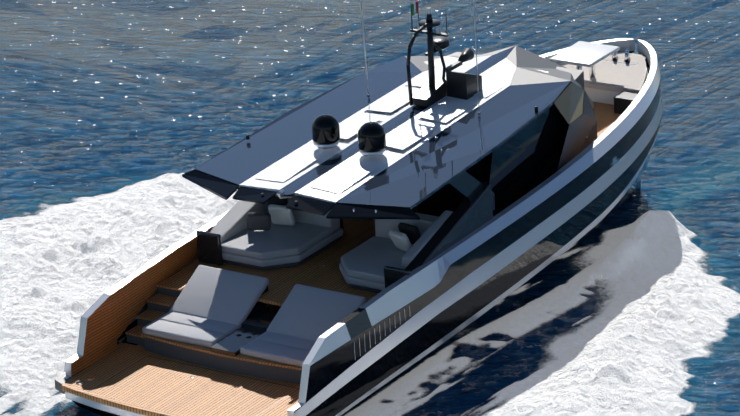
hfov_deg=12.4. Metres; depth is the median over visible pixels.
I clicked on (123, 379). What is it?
yacht decks
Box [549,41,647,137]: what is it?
foredeck
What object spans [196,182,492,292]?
cockpit sofas
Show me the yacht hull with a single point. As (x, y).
(377, 341)
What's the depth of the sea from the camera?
75.41 m
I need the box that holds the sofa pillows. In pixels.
[247,196,420,251]
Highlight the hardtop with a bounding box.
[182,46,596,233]
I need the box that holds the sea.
[0,0,739,415]
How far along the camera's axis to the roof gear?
66.31 m
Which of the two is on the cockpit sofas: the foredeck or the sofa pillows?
the sofa pillows
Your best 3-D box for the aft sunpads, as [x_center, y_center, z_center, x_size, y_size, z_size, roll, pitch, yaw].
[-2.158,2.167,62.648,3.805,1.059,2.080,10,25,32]
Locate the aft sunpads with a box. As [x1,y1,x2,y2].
[141,265,365,383]
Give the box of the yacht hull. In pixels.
[64,38,662,415]
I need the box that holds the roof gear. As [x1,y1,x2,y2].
[246,0,537,213]
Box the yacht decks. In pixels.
[54,219,377,415]

